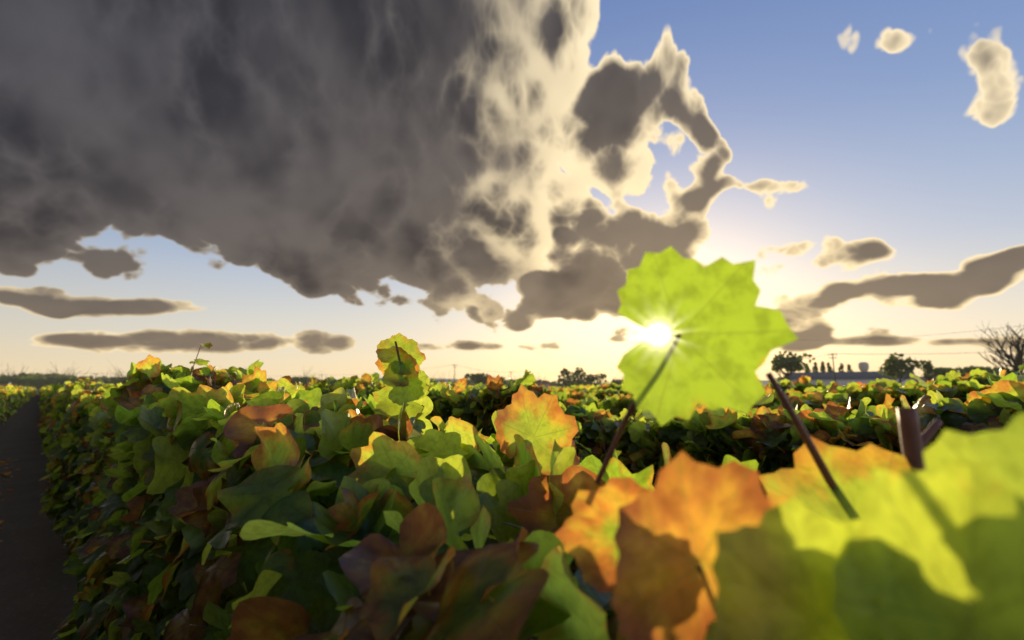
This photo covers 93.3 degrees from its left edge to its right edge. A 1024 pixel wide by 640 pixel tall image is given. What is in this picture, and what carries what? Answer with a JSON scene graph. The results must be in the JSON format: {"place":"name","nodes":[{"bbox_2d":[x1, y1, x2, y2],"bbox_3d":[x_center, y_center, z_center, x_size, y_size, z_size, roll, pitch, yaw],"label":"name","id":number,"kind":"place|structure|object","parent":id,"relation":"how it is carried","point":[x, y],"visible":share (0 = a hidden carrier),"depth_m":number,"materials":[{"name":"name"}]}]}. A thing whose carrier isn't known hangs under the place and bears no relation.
{"place":"outdoors","nodes":[
{"label":"outdoors","id":0,"kind":"place"},
{"bbox_2d":[0,389,79,639],"bbox_3d":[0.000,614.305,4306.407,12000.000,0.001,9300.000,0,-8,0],"label":"ground","id":1,"kind":"structure","parent":0,"point":[38,590],"depth_m":4.34,"materials":[{"name":"soil"}]},
{"bbox_2d":[0,382,17,385],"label":"house","id":2,"kind":"structure","parent":1,"relation":"on","point":[7,384],"depth_m":206.70,"materials":[{"name":"tile"}]},
{"bbox_2d":[0,459,20,541],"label":"dry leaf litter","id":3,"kind":"object","parent":1,"relation":"on","point":[6,473],"visible":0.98,"depth_m":7.95,"materials":[{"name":"brown plant"}]},
{"bbox_2d":[0,372,34,385],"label":"tree","id":4,"kind":"object","parent":1,"relation":"on","point":[5,380],"visible":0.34,"depth_m":308.98,"materials":[{"name":"green plant"}]},
{"bbox_2d":[0,365,47,377],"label":"tree","id":5,"kind":"object","parent":1,"relation":"on","point":[24,374],"visible":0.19,"depth_m":411.96,"materials":[{"name":"green plant"}]},
{"bbox_2d":[26,385,46,389],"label":"tree","id":6,"kind":"object","parent":1,"relation":"on","point":[37,387],"visible":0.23,"depth_m":302.13,"materials":[{"name":"green plant"}]},
{"bbox_2d":[11,367,93,385],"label":"tree","id":7,"kind":"object","parent":1,"relation":"on","point":[31,380],"visible":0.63,"depth_m":301.76,"materials":[{"name":"green plant"}]},
{"bbox_2d":[36,364,75,385],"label":"tree","id":8,"kind":"object","parent":1,"relation":"on","point":[49,376],"visible":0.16,"depth_m":384.33,"materials":[{"name":"green plant"}]},
{"bbox_2d":[45,361,82,376],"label":"tree","id":9,"kind":"object","parent":1,"relation":"on","point":[53,374],"visible":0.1,"depth_m":447.59,"materials":[{"name":"green plant"}]},
{"bbox_2d":[57,375,109,384],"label":"tree","id":10,"kind":"object","parent":1,"relation":"on","point":[76,380],"visible":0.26,"depth_m":310.03,"materials":[{"name":"green plant"}]},
{"bbox_2d":[82,371,124,380],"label":"tree","id":11,"kind":"object","parent":1,"relation":"on","point":[104,377],"visible":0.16,"depth_m":528.28,"materials":[{"name":"green plant"}]},
{"bbox_2d":[111,371,127,383],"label":"tree","id":12,"kind":"object","parent":1,"relation":"on","point":[116,380],"visible":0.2,"depth_m":324.18,"materials":[{"name":"green plant"}]},
{"bbox_2d":[281,368,320,384],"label":"tree","id":13,"kind":"object","parent":1,"relation":"on","point":[304,380],"visible":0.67,"depth_m":360.91,"materials":[{"name":"green plant"}]},
{"bbox_2d":[464,369,487,384],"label":"tree","id":14,"kind":"object","parent":1,"relation":"on","point":[478,377],"visible":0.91,"depth_m":324.37,"materials":[{"name":"green plant"}]},
{"bbox_2d":[493,376,506,383],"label":"tree","id":15,"kind":"object","parent":1,"relation":"on","point":[503,381],"visible":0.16,"depth_m":336.19,"materials":[{"name":"green plant"}]},
{"bbox_2d":[533,378,549,382],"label":"tree","id":16,"kind":"object","parent":1,"relation":"on","point":[543,381],"visible":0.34,"depth_m":416.06,"materials":[{"name":"green plant"}]},
{"bbox_2d":[548,382,558,386],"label":"house","id":17,"kind":"structure","parent":1,"relation":"on","point":[553,384],"depth_m":304.83,"materials":[{"name":"tile"}]},
{"bbox_2d":[557,368,575,387],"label":"tree","id":18,"kind":"object","parent":1,"relation":"on","point":[567,381],"visible":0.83,"depth_m":294.68,"materials":[{"name":"green plant"}]},
{"bbox_2d":[572,367,589,385],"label":"tree","id":19,"kind":"object","parent":1,"relation":"on","point":[579,378],"visible":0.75,"depth_m":293.81,"materials":[{"name":"green plant"}]},
{"bbox_2d":[584,373,606,385],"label":"tree","id":20,"kind":"object","parent":1,"relation":"on","point":[592,379],"visible":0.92,"depth_m":301.99,"materials":[{"name":"green plant"}]},
{"bbox_2d":[610,376,622,384],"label":"tree","id":21,"kind":"object","parent":1,"relation":"on","point":[618,382],"visible":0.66,"depth_m":379.22,"materials":[{"name":"green plant"}]},
{"bbox_2d":[771,351,815,379],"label":"tree","id":22,"kind":"object","parent":1,"relation":"on","point":[790,366],"visible":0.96,"depth_m":162.78,"materials":[{"name":"green plant"}]},
{"bbox_2d":[812,362,818,371],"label":"tree","id":23,"kind":"object","parent":1,"relation":"on","point":[815,367],"visible":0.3,"depth_m":278.23,"materials":[{"name":"green plant"}]},
{"bbox_2d":[820,361,825,371],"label":"tree","id":24,"kind":"object","parent":1,"relation":"on","point":[823,368],"visible":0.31,"depth_m":276.52,"materials":[{"name":"green plant"}]},
{"bbox_2d":[825,362,832,371],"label":"tree","id":25,"kind":"object","parent":1,"relation":"on","point":[829,368],"visible":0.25,"depth_m":274.64,"materials":[{"name":"green plant"}]},
{"bbox_2d":[828,353,836,381],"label":"utility pole","id":26,"kind":"object","parent":1,"relation":"on","point":[832,354],"visible":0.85,"depth_m":107.91,"materials":[{"name":"brown wood"}]},
{"bbox_2d":[935,351,1016,353],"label":"pole wire","id":27,"kind":"object","parent":26,"relation":"attached to","point":[978,352],"visible":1,"depth_m":97.84,"materials":[{"name":"grey metal"}]},
{"bbox_2d":[838,363,843,371],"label":"tree","id":28,"kind":"object","parent":1,"relation":"on","point":[841,367],"visible":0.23,"depth_m":275.87,"materials":[{"name":"green plant"}]},
{"bbox_2d":[847,364,852,371],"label":"tree","id":29,"kind":"object","parent":1,"relation":"on","point":[849,369],"visible":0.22,"depth_m":273.77,"materials":[{"name":"green plant"}]},
{"bbox_2d":[785,370,915,385],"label":"building","id":30,"kind":"structure","parent":1,"relation":"on","point":[845,378],"depth_m":185.69,"materials":[{"name":"grey"}]},
{"bbox_2d":[858,362,868,370],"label":"water tower","id":31,"kind":"structure","parent":1,"relation":"on","point":[863,366],"depth_m":561.42,"materials":[{"name":"metal"}]},
{"bbox_2d":[878,352,920,382],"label":"tree","id":32,"kind":"object","parent":1,"relation":"on","point":[894,367],"visible":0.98,"depth_m":153.72,"materials":[{"name":"green plant"}]},
{"bbox_2d":[915,377,935,382],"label":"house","id":33,"kind":"structure","parent":1,"relation":"on","point":[923,379],"depth_m":180.71,"materials":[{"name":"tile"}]},
{"bbox_2d":[919,359,933,380],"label":"tree","id":34,"kind":"object","parent":1,"relation":"on","point":[927,367],"visible":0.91,"depth_m":158.62,"materials":[{"name":"green plant"}]},
{"bbox_2d":[931,367,956,376],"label":"tree","id":35,"kind":"object","parent":1,"relation":"on","point":[937,371],"visible":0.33,"depth_m":190.22,"materials":[{"name":"green plant"}]},
{"bbox_2d":[943,365,1002,376],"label":"tree","id":36,"kind":"object","parent":1,"relation":"on","point":[964,371],"visible":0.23,"depth_m":185.21,"materials":[{"name":"green plant"}]},
{"bbox_2d":[974,323,1023,374],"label":"tree","id":37,"kind":"object","parent":1,"relation":"on","point":[1017,359],"visible":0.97,"depth_m":102.94,"materials":[{"name":"brown plant"}]},
{"bbox_2d":[996,367,1014,375],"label":"tree","id":38,"kind":"object","parent":1,"relation":"on","point":[1011,370],"visible":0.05,"depth_m":186.57,"materials":[{"name":"green plant"}]},
{"bbox_2d":[0,384,837,417],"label":"grapevines","id":39,"kind":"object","parent":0,"point":[21,395],"depth_m":25.63,"materials":[{"name":"green plant"}]},
{"bbox_2d":[9,403,631,638],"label":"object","id":40,"kind":"object","parent":39,"relation":"on","point":[470,543],"depth_m":0.66,"materials":[{"name":"green plant"}]},
{"bbox_2d":[0,379,902,459],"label":"vine leaves","id":41,"kind":"object","parent":40,"relation":"on","point":[50,416],"visible":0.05,"depth_m":10.42,"materials":[{"name":"green plant"}]},
{"bbox_2d":[39,354,1023,639],"bbox_3d":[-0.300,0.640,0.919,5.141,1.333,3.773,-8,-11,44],"label":"vine leaves","id":42,"kind":"object","parent":40,"relation":"on","point":[223,492],"visible":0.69,"depth_m":0.84,"materials":[{"name":"green plant"}]},
{"bbox_2d":[372,246,1023,639],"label":"leaves","id":43,"kind":"object","parent":42,"relation":"on","point":[876,542],"visible":0.98,"depth_m":0.27,"materials":[{"name":"green plant"}]},
{"bbox_2d":[50,345,1021,456],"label":"vine canes","id":44,"kind":"object","parent":40,"relation":"on","point":[436,384],"visible":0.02,"depth_m":2.10,"materials":[{"name":"brown plant"}]},
{"bbox_2d":[0,0,1023,382],"label":"sky","id":45,"kind":"structure","parent":0,"point":[290,186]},
{"bbox_2d":[503,522,523,528],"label":"vine wires","id":46,"kind":"object","parent":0,"point":[516,526],"depth_m":0.64,"materials":[{"name":"grey metal"}]},
{"bbox_2d":[275,378,779,385],"bbox_3d":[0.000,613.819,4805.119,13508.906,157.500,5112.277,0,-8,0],"label":"hills","id":47,"kind":"structure","parent":0,"point":[452,380],"depth_m":6262.31,"materials":[{"name":"green plant"}]},
{"bbox_2d":[53,343,1023,461],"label":"leaves","id":48,"kind":"object","parent":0,"point":[635,447],"visible":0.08,"depth_m":2.08,"materials":[{"name":"green plant"}]},
{"bbox_2d":[395,333,942,570],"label":"canes","id":49,"kind":"object","parent":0,"point":[914,441],"visible":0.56,"depth_m":0.39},
{"bbox_2d":[852,325,1023,339],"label":"pole wire","id":50,"kind":"object","parent":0,"point":[936,334],"visible":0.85,"depth_m":163.08,"materials":[{"name":"grey metal"}]},
{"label":"utility pole","id":51,"kind":"object","parent":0,"visible":0},
{"bbox_2d":[539,371,619,372],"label":"pole wire","id":52,"kind":"object","parent":51,"relation":"attached to","point":[566,372],"visible":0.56,"depth_m":214.83,"materials":[{"name":"grey metal"}]}
]}

